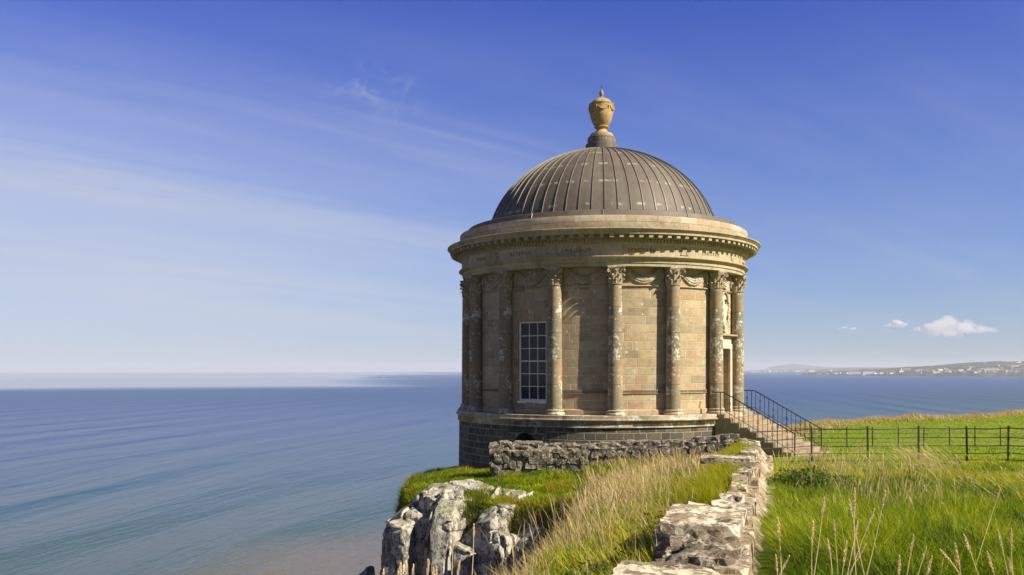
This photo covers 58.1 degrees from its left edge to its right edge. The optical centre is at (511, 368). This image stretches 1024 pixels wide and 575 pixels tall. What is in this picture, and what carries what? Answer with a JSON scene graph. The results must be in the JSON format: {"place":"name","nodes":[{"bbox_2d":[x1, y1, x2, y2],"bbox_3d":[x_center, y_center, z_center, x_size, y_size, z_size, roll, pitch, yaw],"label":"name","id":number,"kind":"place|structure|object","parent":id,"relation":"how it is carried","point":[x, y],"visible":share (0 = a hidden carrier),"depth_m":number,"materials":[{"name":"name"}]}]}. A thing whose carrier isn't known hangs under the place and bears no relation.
{"place":"outdoors","nodes":[
{"label":"outdoors","id":0,"kind":"place"},
{"bbox_2d":[0,372,1023,574],"bbox_3d":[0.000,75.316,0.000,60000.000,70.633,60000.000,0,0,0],"label":"sea","id":1,"kind":"structure","parent":0,"point":[204,473],"depth_m":434.68,"materials":[{"name":"liquid"}]},
{"bbox_2d":[0,0,1023,371],"label":"sky","id":2,"kind":"structure","parent":0,"point":[186,185],"materials":[{"name":"blue"}]},
{"bbox_2d":[399,413,1023,574],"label":"ground","id":3,"kind":"structure","parent":0,"point":[909,441],"depth_m":55.47,"materials":[{"name":"green plant"}]},
{"bbox_2d":[359,566,374,574],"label":"cliff rock","id":4,"kind":"object","parent":3,"relation":"on","point":[369,570],"visible":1,"depth_m":27.49,"materials":[{"name":"grey stone"}]},
{"bbox_2d":[404,561,407,574],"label":"grass stalk","id":5,"kind":"object","parent":3,"relation":"on","point":[405,569],"depth_m":5.60,"materials":[{"name":"plant"}]},
{"bbox_2d":[380,482,447,574],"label":"cliff rock","id":6,"kind":"object","parent":3,"relation":"on","point":[405,535],"visible":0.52,"depth_m":26.46,"materials":[{"name":"grey stone"}]},
{"bbox_2d":[426,559,429,574],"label":"grass stalk","id":7,"kind":"object","parent":3,"relation":"on","point":[428,564],"depth_m":5.40,"materials":[{"name":"plant"}]},
{"bbox_2d":[451,534,453,565],"bbox_3d":[-0.435,1.647,6.391,0.073,1.002,0.036,0,0,0],"label":"grass stalk","id":8,"kind":"object","parent":3,"relation":"on","point":[452,544],"depth_m":6.39,"materials":[{"name":"plant"}]},
{"bbox_2d":[419,479,493,574],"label":"cliff rock","id":9,"kind":"object","parent":3,"relation":"on","point":[447,521],"visible":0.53,"depth_m":26.09,"materials":[{"name":"grey stone"}]},
{"bbox_2d":[456,561,460,574],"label":"grass stalk","id":10,"kind":"object","parent":3,"relation":"on","point":[458,568],"depth_m":5.50,"materials":[{"name":"plant"}]},
{"bbox_2d":[472,524,474,573],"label":"grass stalk","id":11,"kind":"object","parent":3,"relation":"on","point":[473,528],"depth_m":6.89,"materials":[{"name":"plant"}]},
{"bbox_2d":[480,486,501,498],"bbox_3d":[-0.687,3.921,26.909,0.535,0.982,0.722,0,0,34],"label":"cliff rock","id":12,"kind":"object","parent":3,"relation":"on","point":[497,491],"visible":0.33,"depth_m":26.84,"materials":[{"name":"white stone"}]},
{"bbox_2d":[451,489,532,574],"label":"cliff rock","id":13,"kind":"object","parent":3,"relation":"on","point":[490,520],"visible":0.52,"depth_m":25.82,"materials":[{"name":"grey stone"}]},
{"bbox_2d":[389,463,625,557],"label":"headland turf","id":14,"kind":"structure","parent":3,"relation":"on","point":[411,488],"depth_m":28.32,"materials":[{"name":"green plant"}]},
{"bbox_2d":[489,526,544,574],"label":"cliff rock","id":15,"kind":"object","parent":3,"relation":"on","point":[500,541],"visible":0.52,"depth_m":24.81,"materials":[{"name":"grey stone"}]},
{"bbox_2d":[565,555,613,574],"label":"weed clump","id":16,"kind":"object","parent":3,"relation":"on","point":[591,569],"visible":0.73,"depth_m":7.31,"materials":[{"name":"green plant"}]},
{"bbox_2d":[474,444,718,574],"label":"reed stems","id":17,"kind":"object","parent":3,"relation":"on","point":[649,463],"visible":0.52,"depth_m":13.08,"materials":[{"name":"beige plant"}]},
{"bbox_2d":[473,450,719,574],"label":"slope grass","id":18,"kind":"structure","parent":3,"relation":"on","point":[632,547],"depth_m":10.88,"materials":[{"name":"green plant"}]},
{"bbox_2d":[447,85,760,469],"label":"domed temple","id":19,"kind":"structure","parent":3,"relation":"on","point":[603,283],"depth_m":33.71,"materials":[{"name":"stone"}]},
{"bbox_2d":[517,321,546,403],"bbox_3d":[0.777,-0.232,34.005,1.219,3.015,0.813,0,0,5],"label":"window frame","id":20,"kind":"structure","parent":19,"relation":"in","point":[532,335],"depth_m":34.08,"materials":[{"name":"white paint"}]},
{"bbox_2d":[489,433,739,477],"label":"rubble wall","id":21,"kind":"structure","parent":3,"relation":"on","point":[506,456],"depth_m":29.57,"materials":[{"name":"grey stone"}]},
{"bbox_2d":[631,501,663,542],"bbox_3d":[1.447,1.638,9.287,0.442,0.632,0.482,0,0,-35],"label":"weed clump","id":22,"kind":"object","parent":3,"relation":"on","point":[655,523],"visible":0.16,"depth_m":9.30,"materials":[{"name":"green plant"}]},
{"bbox_2d":[612,438,773,574],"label":"boundary wall","id":23,"kind":"structure","parent":3,"relation":"on","point":[694,538],"depth_m":7.54,"materials":[{"name":"stone"}]},
{"bbox_2d":[628,439,753,515],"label":"wall tufts","id":24,"kind":"object","parent":23,"relation":"on","point":[714,479],"visible":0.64,"depth_m":12.14,"materials":[{"name":"green plant"}]},
{"bbox_2d":[715,411,829,456],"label":"stone staircase","id":25,"kind":"structure","parent":3,"relation":"on","point":[725,424],"depth_m":33.57,"materials":[{"name":"stone"}]},
{"bbox_2d":[712,392,794,455],"bbox_3d":[8.617,2.031,33.019,3.064,2.370,0.044,0,0,34],"label":"stair railing","id":26,"kind":"object","parent":25,"relation":"on","point":[772,428],"visible":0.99,"depth_m":32.92,"materials":[{"name":"black metal"}]},
{"bbox_2d":[744,390,821,450],"bbox_3d":[10.442,2.031,35.696,3.064,2.370,0.044,0,0,34],"label":"stair railing","id":27,"kind":"object","parent":25,"relation":"on","point":[800,422],"visible":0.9,"depth_m":35.67,"materials":[{"name":"black metal"}]},
{"bbox_2d":[775,554,777,574],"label":"grass stalk","id":28,"kind":"object","parent":3,"relation":"on","point":[776,564],"depth_m":6.05,"materials":[{"name":"plant"}]},
{"bbox_2d":[777,518,781,574],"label":"grass stalk","id":29,"kind":"object","parent":3,"relation":"on","point":[778,526],"depth_m":5.30,"materials":[{"name":"plant"}]},
{"bbox_2d":[779,555,789,574],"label":"grass stalk","id":30,"kind":"object","parent":3,"relation":"on","point":[786,561],"depth_m":6.33,"materials":[{"name":"plant"}]},
{"bbox_2d":[811,521,813,574],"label":"grass stalk","id":31,"kind":"object","parent":3,"relation":"on","point":[812,530],"depth_m":5.87,"materials":[{"name":"plant"}]},
{"bbox_2d":[766,460,869,493],"bbox_3d":[5.630,2.042,16.959,1.545,0.665,3.087,0,0,0],"label":"bramble bush","id":32,"kind":"object","parent":3,"relation":"on","point":[789,478],"visible":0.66,"depth_m":16.67,"materials":[{"name":"green plant"}]},
{"bbox_2d":[814,497,825,574],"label":"grass stalk","id":33,"kind":"object","parent":3,"relation":"on","point":[822,508],"depth_m":5.21,"materials":[{"name":"plant"}]},
{"bbox_2d":[827,538,831,568],"bbox_3d":[2.140,1.411,6.226,0.053,0.533,0.022,0,0,40],"label":"grass stalk","id":34,"kind":"object","parent":3,"relation":"on","point":[829,548],"depth_m":6.22,"materials":[{"name":"plant"}]},
{"bbox_2d":[833,520,837,572],"bbox_3d":[2.325,1.361,6.616,0.050,0.566,0.024,0,0,-12],"label":"grass stalk","id":35,"kind":"object","parent":3,"relation":"on","point":[834,524],"depth_m":6.62,"materials":[{"name":"plant"}]},
{"bbox_2d":[842,541,847,574],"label":"grass stalk","id":36,"kind":"object","parent":3,"relation":"on","point":[845,551],"depth_m":5.30,"materials":[{"name":"plant"}]},
{"bbox_2d":[847,521,857,574],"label":"grass stalk","id":37,"kind":"object","parent":3,"relation":"on","point":[856,527],"depth_m":5.57,"materials":[{"name":"plant"}]},
{"bbox_2d":[853,487,855,573],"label":"grass stalk","id":38,"kind":"object","parent":3,"relation":"on","point":[854,501],"depth_m":5.49,"materials":[{"name":"plant"}]},
{"bbox_2d":[849,499,864,574],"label":"grass stalk","id":39,"kind":"object","parent":3,"relation":"on","point":[851,510],"depth_m":6.32,"materials":[{"name":"plant"}]},
{"bbox_2d":[848,544,865,574],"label":"grass stalk","id":40,"kind":"object","parent":3,"relation":"on","point":[858,556],"depth_m":6.51,"materials":[{"name":"plant"}]},
{"bbox_2d":[850,508,874,574],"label":"grass stalk","id":41,"kind":"object","parent":3,"relation":"on","point":[869,522],"depth_m":6.05,"materials":[{"name":"plant"}]},
{"bbox_2d":[866,490,885,574],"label":"grass stalk","id":42,"kind":"object","parent":3,"relation":"on","point":[883,499],"depth_m":5.78,"materials":[{"name":"plant"}]},
{"bbox_2d":[745,456,1023,574],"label":"meadow grass","id":43,"kind":"structure","parent":3,"relation":"on","point":[933,529],"depth_m":8.25,"materials":[{"name":"green plant"}]},
{"bbox_2d":[747,425,1023,461],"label":"iron fence","id":44,"kind":"object","parent":3,"relation":"on","point":[966,428],"visible":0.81,"depth_m":29.50,"materials":[{"name":"black metal"}]},
{"bbox_2d":[773,442,1023,515],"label":"dry stems","id":45,"kind":"object","parent":3,"relation":"on","point":[875,462],"visible":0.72,"depth_m":18.37,"materials":[{"name":"beige plant"}]},
{"bbox_2d":[897,555,900,574],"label":"grass stalk","id":46,"kind":"object","parent":3,"relation":"on","point":[899,566],"depth_m":5.39,"materials":[{"name":"plant"}]},
{"bbox_2d":[778,416,1023,461],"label":"lawn grass","id":47,"kind":"structure","parent":3,"relation":"on","point":[949,451],"depth_m":58.71,"materials":[{"name":"green plant"}]},
{"bbox_2d":[780,409,1023,442],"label":"cliff edge grass","id":48,"kind":"structure","parent":3,"relation":"on","point":[826,423],"depth_m":88.02,"materials":[{"name":"plant"}]},
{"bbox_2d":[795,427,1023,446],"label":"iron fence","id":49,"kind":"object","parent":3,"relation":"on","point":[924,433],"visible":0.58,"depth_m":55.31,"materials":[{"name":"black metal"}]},
{"bbox_2d":[907,534,913,573],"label":"grass stalk","id":50,"kind":"object","parent":3,"relation":"on","point":[911,545],"depth_m":6.13,"materials":[{"name":"plant"}]},
{"bbox_2d":[917,546,926,574],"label":"grass stalk","id":51,"kind":"object","parent":3,"relation":"on","point":[923,555],"depth_m":6.42,"materials":[{"name":"plant"}]},
{"bbox_2d":[926,556,932,574],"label":"grass stalk","id":52,"kind":"object","parent":3,"relation":"on","point":[929,566],"depth_m":5.67,"materials":[{"name":"plant"}]},
{"bbox_2d":[940,549,959,574],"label":"grass stalk","id":53,"kind":"object","parent":3,"relation":"on","point":[946,556],"depth_m":6.60,"materials":[{"name":"plant"}]},
{"bbox_2d":[955,543,960,574],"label":"grass stalk","id":54,"kind":"object","parent":3,"relation":"on","point":[957,554],"depth_m":5.49,"materials":[{"name":"plant"}]},
{"bbox_2d":[964,535,978,574],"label":"grass stalk","id":55,"kind":"object","parent":3,"relation":"on","point":[967,544],"depth_m":5.20,"materials":[{"name":"plant"}]},
{"bbox_2d":[976,490,999,564],"bbox_3d":[3.439,1.232,6.707,0.230,0.718,0.022,0,0,0],"label":"grass stalk","id":56,"kind":"object","parent":3,"relation":"on","point":[997,496],"depth_m":6.71,"materials":[{"name":"plant"}]},
{"bbox_2d":[987,551,994,574],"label":"grass stalk","id":57,"kind":"object","parent":3,"relation":"on","point":[990,563],"depth_m":5.58,"materials":[{"name":"plant"}]},
{"bbox_2d":[998,530,1007,574],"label":"grass stalk","id":58,"kind":"object","parent":3,"relation":"on","point":[1000,542],"depth_m":5.77,"materials":[{"name":"plant"}]},
{"bbox_2d":[994,509,1023,531],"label":"bramble bush","id":59,"kind":"object","parent":3,"relation":"on","point":[1017,515],"visible":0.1,"depth_m":9.14,"materials":[{"name":"green plant"}]},
{"bbox_2d":[1008,558,1012,574],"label":"grass stalk","id":60,"kind":"object","parent":3,"relation":"on","point":[1010,567],"depth_m":5.87,"materials":[{"name":"plant"}]},
{"bbox_2d":[1010,528,1013,574],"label":"grass stalk","id":61,"kind":"object","parent":3,"relation":"on","point":[1011,540],"depth_m":5.96,"materials":[{"name":"plant"}]},
{"bbox_2d":[765,364,867,369],"bbox_3d":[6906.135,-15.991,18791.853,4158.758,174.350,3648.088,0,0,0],"label":"headland hills","id":62,"kind":"structure","parent":0,"point":[790,366],"depth_m":18867.17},
{"bbox_2d":[744,367,901,372],"bbox_3d":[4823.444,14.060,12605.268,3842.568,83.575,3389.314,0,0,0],"label":"peninsula","id":63,"kind":"object","parent":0,"point":[836,369],"visible":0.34,"depth_m":12165.67},
{"bbox_2d":[802,361,1023,375],"bbox_3d":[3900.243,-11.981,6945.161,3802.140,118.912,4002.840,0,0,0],"label":"coast hills","id":64,"kind":"structure","parent":0,"point":[990,364],"depth_m":5910.85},
{"bbox_2d":[848,371,860,374],"bbox_3d":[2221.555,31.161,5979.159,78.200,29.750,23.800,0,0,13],"label":"house","id":65,"kind":"structure","parent":64,"relation":"on","point":[853,372],"depth_m":5970.45,"materials":[{"name":"stone"}]},
{"bbox_2d":[862,371,874,374],"bbox_3d":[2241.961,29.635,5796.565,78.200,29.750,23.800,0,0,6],"label":"house","id":66,"kind":"structure","parent":64,"relation":"on","point":[867,372],"depth_m":5786.65,"materials":[{"name":"stone"}]},
{"bbox_2d":[983,368,998,370],"bbox_3d":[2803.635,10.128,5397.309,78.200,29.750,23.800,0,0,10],"label":"house","id":67,"kind":"structure","parent":64,"relation":"on","point":[991,369],"depth_m":5385.91,"materials":[{"name":"stone"}]}
]}

